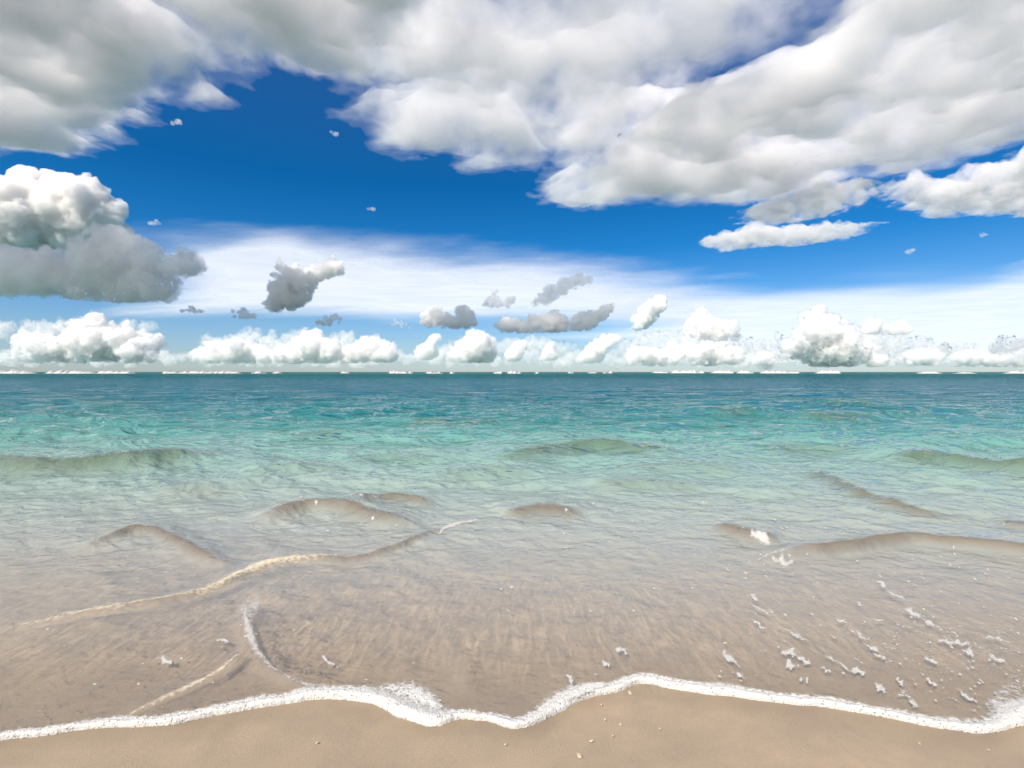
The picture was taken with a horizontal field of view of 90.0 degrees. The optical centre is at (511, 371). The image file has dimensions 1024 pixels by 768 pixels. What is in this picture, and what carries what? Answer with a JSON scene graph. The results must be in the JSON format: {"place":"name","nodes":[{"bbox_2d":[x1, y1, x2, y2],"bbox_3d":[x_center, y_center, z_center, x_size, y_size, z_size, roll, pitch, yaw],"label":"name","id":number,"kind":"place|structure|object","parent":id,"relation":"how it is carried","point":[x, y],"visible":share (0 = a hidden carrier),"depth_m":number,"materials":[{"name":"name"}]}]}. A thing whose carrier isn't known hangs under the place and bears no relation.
{"place":"outdoors","nodes":[
{"label":"outdoors","id":0,"kind":"place"},
{"bbox_2d":[158,239,646,314],"bbox_3d":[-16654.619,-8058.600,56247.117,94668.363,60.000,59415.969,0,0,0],"label":"cloud","id":1,"kind":"structure","parent":0,"point":[282,273],"depth_m":47924.44,"materials":[{"name":"white"}]},
{"bbox_2d":[439,518,476,533],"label":"foam ridge","id":2,"kind":"structure","parent":0,"point":[452,525],"depth_m":4.61,"materials":[{"name":"grey liquid"}]},
{"bbox_2d":[0,372,1023,617],"bbox_3d":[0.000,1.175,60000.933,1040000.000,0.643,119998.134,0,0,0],"label":"sea water","id":3,"kind":"structure","parent":0,"point":[200,470],"depth_m":7.12,"materials":[{"name":"teal liquid"}]},
{"bbox_2d":[0,369,31,372],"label":"breaking wave","id":4,"kind":"object","parent":3,"relation":"on","point":[14,371],"visible":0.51,"depth_m":452.87,"materials":[{"name":"white liquid"}]},
{"bbox_2d":[47,370,92,372],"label":"breaking wave","id":5,"kind":"object","parent":3,"relation":"on","point":[63,371],"visible":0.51,"depth_m":452.95,"materials":[{"name":"white liquid"}]},
{"bbox_2d":[98,371,133,372],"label":"breaking wave","id":6,"kind":"object","parent":3,"relation":"on","point":[115,372],"visible":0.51,"depth_m":453.07,"materials":[{"name":"white liquid"}]},
{"bbox_2d":[157,656,171,663],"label":"foam patch","id":7,"kind":"object","parent":3,"relation":"on","point":[163,658],"visible":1,"depth_m":2.46,"materials":[{"name":"white liquid"}]},
{"bbox_2d":[29,554,335,622],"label":"foam ridge","id":8,"kind":"structure","parent":3,"relation":"on","point":[255,566],"depth_m":3.51,"materials":[{"name":"beige liquid"}]},
{"bbox_2d":[132,654,237,712],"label":"foam ridge","id":9,"kind":"structure","parent":3,"relation":"on","point":[193,683],"depth_m":2.27,"materials":[{"name":"beige liquid"}]},
{"bbox_2d":[180,370,237,372],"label":"breaking wave","id":10,"kind":"object","parent":3,"relation":"on","point":[202,371],"visible":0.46,"depth_m":453.27,"materials":[{"name":"white liquid"}]},
{"bbox_2d":[216,637,228,643],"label":"foam patch","id":11,"kind":"object","parent":3,"relation":"on","point":[223,639],"visible":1,"depth_m":2.66,"materials":[{"name":"white liquid"}]},
{"bbox_2d":[238,600,258,621],"bbox_3d":[-1.557,1.390,2.981,0.263,0.013,0.637,0,0,-16],"label":"foam veil","id":12,"kind":"object","parent":3,"relation":"on","point":[253,606],"visible":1,"depth_m":3.02,"materials":[{"name":"grey liquid"}]},
{"bbox_2d":[242,601,334,693],"bbox_3d":[-1.256,1.389,2.650,0.233,0.013,1.425,0,0,-43],"label":"foam strand","id":13,"kind":"object","parent":3,"relation":"on","point":[251,637],"visible":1,"depth_m":2.65,"materials":[{"name":"grey liquid"}]},
{"bbox_2d":[322,655,334,664],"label":"foam patch","id":14,"kind":"object","parent":3,"relation":"on","point":[328,662],"visible":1,"depth_m":2.46,"materials":[{"name":"white liquid"}]},
{"bbox_2d":[389,370,410,372],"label":"breaking wave","id":15,"kind":"object","parent":3,"relation":"on","point":[397,372],"visible":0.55,"depth_m":452.61,"materials":[{"name":"white liquid"}]},
{"bbox_2d":[380,681,446,710],"bbox_3d":[-0.428,1.390,2.241,0.518,0.009,0.261,0,0,24],"label":"foam burst","id":16,"kind":"object","parent":3,"relation":"on","point":[421,696],"visible":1,"depth_m":2.20,"materials":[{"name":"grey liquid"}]},
{"bbox_2d":[11,491,1023,710],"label":"foam flecks","id":17,"kind":"object","parent":3,"relation":"on","point":[566,509],"visible":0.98,"depth_m":2.73,"materials":[{"name":"grey liquid"}]},
{"bbox_2d":[566,674,573,685],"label":"foam patch","id":18,"kind":"object","parent":3,"relation":"on","point":[570,678],"visible":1,"depth_m":2.32,"materials":[{"name":"white liquid"}]},
{"bbox_2d":[615,647,627,654],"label":"foam patch","id":19,"kind":"object","parent":3,"relation":"on","point":[619,649],"visible":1,"depth_m":2.57,"materials":[{"name":"white liquid"}]},
{"bbox_2d":[671,370,703,372],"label":"breaking wave","id":20,"kind":"object","parent":3,"relation":"on","point":[683,371],"visible":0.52,"depth_m":452.73,"materials":[{"name":"white liquid"}]},
{"bbox_2d":[712,370,732,372],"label":"breaking wave","id":21,"kind":"object","parent":3,"relation":"on","point":[720,371],"visible":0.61,"depth_m":453.23,"materials":[{"name":"white liquid"}]},
{"bbox_2d":[722,650,739,666],"bbox_3d":[1.057,1.393,2.494,0.090,0.002,0.192,0,0,-6],"label":"foam patch","id":22,"kind":"object","parent":3,"relation":"on","point":[729,658],"visible":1,"depth_m":2.50,"materials":[{"name":"white liquid"}]},
{"bbox_2d":[750,529,770,544],"bbox_3d":[2.056,1.361,4.229,0.191,0.070,0.361,0,0,25],"label":"foam patch","id":23,"kind":"object","parent":3,"relation":"on","point":[760,535],"visible":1,"depth_m":4.22,"materials":[{"name":"white liquid"}]},
{"bbox_2d":[753,605,769,615],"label":"foam patch","id":24,"kind":"object","parent":3,"relation":"on","point":[756,607],"visible":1,"depth_m":3.00,"materials":[{"name":"white liquid"}]},
{"bbox_2d":[761,370,798,372],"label":"breaking wave","id":25,"kind":"object","parent":3,"relation":"on","point":[772,371],"visible":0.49,"depth_m":453.54,"materials":[{"name":"white liquid"}]},
{"bbox_2d":[771,553,793,565],"bbox_3d":[1.987,1.366,3.762,0.182,0.056,0.352,0,0,33],"label":"foam patch","id":26,"kind":"object","parent":3,"relation":"on","point":[783,562],"visible":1,"depth_m":3.74,"materials":[{"name":"white liquid"}]},
{"bbox_2d":[782,648,795,655],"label":"foam patch","id":27,"kind":"object","parent":3,"relation":"on","point":[790,650],"visible":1,"depth_m":2.54,"materials":[{"name":"white liquid"}]},
{"bbox_2d":[786,659,798,669],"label":"foam patch","id":28,"kind":"object","parent":3,"relation":"on","point":[789,664],"visible":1,"depth_m":2.43,"materials":[{"name":"white liquid"}]},
{"bbox_2d":[780,627,806,639],"bbox_3d":[1.499,1.393,2.733,0.102,0.002,0.243,0,0,-22],"label":"foam patch","id":29,"kind":"object","parent":3,"relation":"on","point":[796,635],"visible":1,"depth_m":2.71,"materials":[{"name":"white liquid"}]},
{"bbox_2d":[797,656,809,664],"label":"foam patch","id":30,"kind":"object","parent":3,"relation":"on","point":[804,660],"visible":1,"depth_m":2.47,"materials":[{"name":"white liquid"}]},
{"bbox_2d":[817,370,839,372],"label":"breaking wave","id":31,"kind":"object","parent":3,"relation":"on","point":[822,371],"visible":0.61,"depth_m":453.05,"materials":[{"name":"white liquid"}]},
{"bbox_2d":[820,648,848,670],"bbox_3d":[1.558,1.394,2.485,0.094,0.002,0.248,0,0,0],"label":"foam patch","id":32,"kind":"object","parent":3,"relation":"on","point":[831,658],"visible":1,"depth_m":2.47,"materials":[{"name":"white liquid"}]},
{"bbox_2d":[851,667,865,675],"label":"foam patch","id":33,"kind":"object","parent":3,"relation":"on","point":[857,671],"visible":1,"depth_m":2.38,"materials":[{"name":"white liquid"}]},
{"bbox_2d":[850,629,869,639],"bbox_3d":[1.842,1.394,2.711,0.108,0.002,0.163,0,0,0],"label":"foam patch","id":34,"kind":"object","parent":3,"relation":"on","point":[859,633],"visible":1,"depth_m":2.71,"materials":[{"name":"white liquid"}]},
{"bbox_2d":[864,643,877,651],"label":"foam patch","id":35,"kind":"object","parent":3,"relation":"on","point":[874,648],"visible":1,"depth_m":2.58,"materials":[{"name":"white liquid"}]},
{"bbox_2d":[874,683,885,692],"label":"foam patch","id":36,"kind":"object","parent":3,"relation":"on","point":[880,687],"visible":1,"depth_m":2.25,"materials":[{"name":"white liquid"}]},
{"bbox_2d":[877,581,885,587],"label":"foam patch","id":37,"kind":"object","parent":3,"relation":"on","point":[882,584],"visible":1,"depth_m":3.37,"materials":[{"name":"white liquid"}]},
{"bbox_2d":[887,590,904,599],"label":"foam patch","id":38,"kind":"object","parent":3,"relation":"on","point":[893,594],"visible":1,"depth_m":3.19,"materials":[{"name":"white liquid"}]},
{"bbox_2d":[898,694,917,707],"bbox_3d":[1.689,1.394,2.175,0.085,0.001,0.131,0,0,0],"label":"foam patch","id":39,"kind":"object","parent":3,"relation":"on","point":[913,702],"visible":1,"depth_m":2.16,"materials":[{"name":"white liquid"}]},
{"bbox_2d":[905,607,924,617],"bbox_3d":[2.323,1.393,2.966,0.146,0.003,0.201,0,0,0],"label":"foam patch","id":40,"kind":"object","parent":3,"relation":"on","point":[910,611],"visible":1,"depth_m":2.96,"materials":[{"name":"white liquid"}]},
{"bbox_2d":[924,657,937,663],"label":"foam patch","id":41,"kind":"object","parent":3,"relation":"on","point":[932,660],"visible":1,"depth_m":2.47,"materials":[{"name":"white liquid"}]},
{"bbox_2d":[926,678,936,685],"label":"foam patch","id":42,"kind":"object","parent":3,"relation":"on","point":[930,682],"visible":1,"depth_m":2.30,"materials":[{"name":"white liquid"}]},
{"bbox_2d":[923,619,941,629],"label":"foam patch","id":43,"kind":"object","parent":3,"relation":"on","point":[928,622],"visible":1,"depth_m":2.83,"materials":[{"name":"white liquid"}]},
{"bbox_2d":[937,638,954,643],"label":"foam patch","id":44,"kind":"object","parent":3,"relation":"on","point":[946,641],"visible":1,"depth_m":2.65,"materials":[{"name":"white liquid"}]},
{"bbox_2d":[952,639,968,646],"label":"foam patch","id":45,"kind":"object","parent":3,"relation":"on","point":[956,641],"visible":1,"depth_m":2.63,"materials":[{"name":"white liquid"}]},
{"bbox_2d":[961,647,972,656],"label":"foam patch","id":46,"kind":"object","parent":3,"relation":"on","point":[968,651],"visible":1,"depth_m":2.55,"materials":[{"name":"white liquid"}]},
{"bbox_2d":[960,690,973,700],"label":"foam patch","id":47,"kind":"object","parent":3,"relation":"on","point":[966,696],"visible":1,"depth_m":2.20,"materials":[{"name":"white liquid"}]},
{"bbox_2d":[989,654,1004,662],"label":"foam patch","id":48,"kind":"object","parent":3,"relation":"on","point":[1000,660],"visible":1,"depth_m":2.48,"materials":[{"name":"white liquid"}]},
{"bbox_2d":[974,683,1020,710],"bbox_3d":[2.235,1.393,2.224,1.018,0.004,0.278,0,0,-29],"label":"foam burst","id":49,"kind":"object","parent":3,"relation":"on","point":[993,701],"visible":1,"depth_m":2.17,"materials":[{"name":"grey liquid"}]},
{"bbox_2d":[988,636,1007,642],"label":"foam patch","id":50,"kind":"object","parent":3,"relation":"on","point":[998,637],"visible":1,"depth_m":2.67,"materials":[{"name":"white liquid"}]},
{"bbox_2d":[0,552,1023,767],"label":"sand","id":51,"kind":"structure","parent":0,"point":[357,626],"depth_m":2.54,"materials":[{"name":"beige sand"}]},
{"bbox_2d":[0,672,1023,740],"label":"foam roll","id":52,"kind":"object","parent":51,"relation":"on","point":[999,721],"visible":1,"depth_m":2.12,"materials":[{"name":"grey liquid"}]},
{"bbox_2d":[564,682,606,699],"bbox_3d":[0.306,1.390,2.238,0.282,0.010,0.097,0,0,-29],"label":"foam burst","id":53,"kind":"object","parent":52,"relation":"on","point":[586,687],"visible":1,"depth_m":2.24,"materials":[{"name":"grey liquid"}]},
{"bbox_2d":[0,0,1023,371],"label":"sky","id":54,"kind":"structure","parent":0,"point":[660,150],"materials":[{"name":"white"}]},
{"bbox_2d":[754,548,785,561],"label":"foam ridge","id":55,"kind":"structure","parent":0,"point":[771,553],"depth_m":3.84,"materials":[{"name":"grey liquid"}]},
{"bbox_2d":[618,287,1023,361],"bbox_3d":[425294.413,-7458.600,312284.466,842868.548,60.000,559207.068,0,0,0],"label":"cloud","id":56,"kind":"structure","parent":0,"point":[977,326],"depth_m":84431.34,"materials":[{"name":"white"}]}
]}

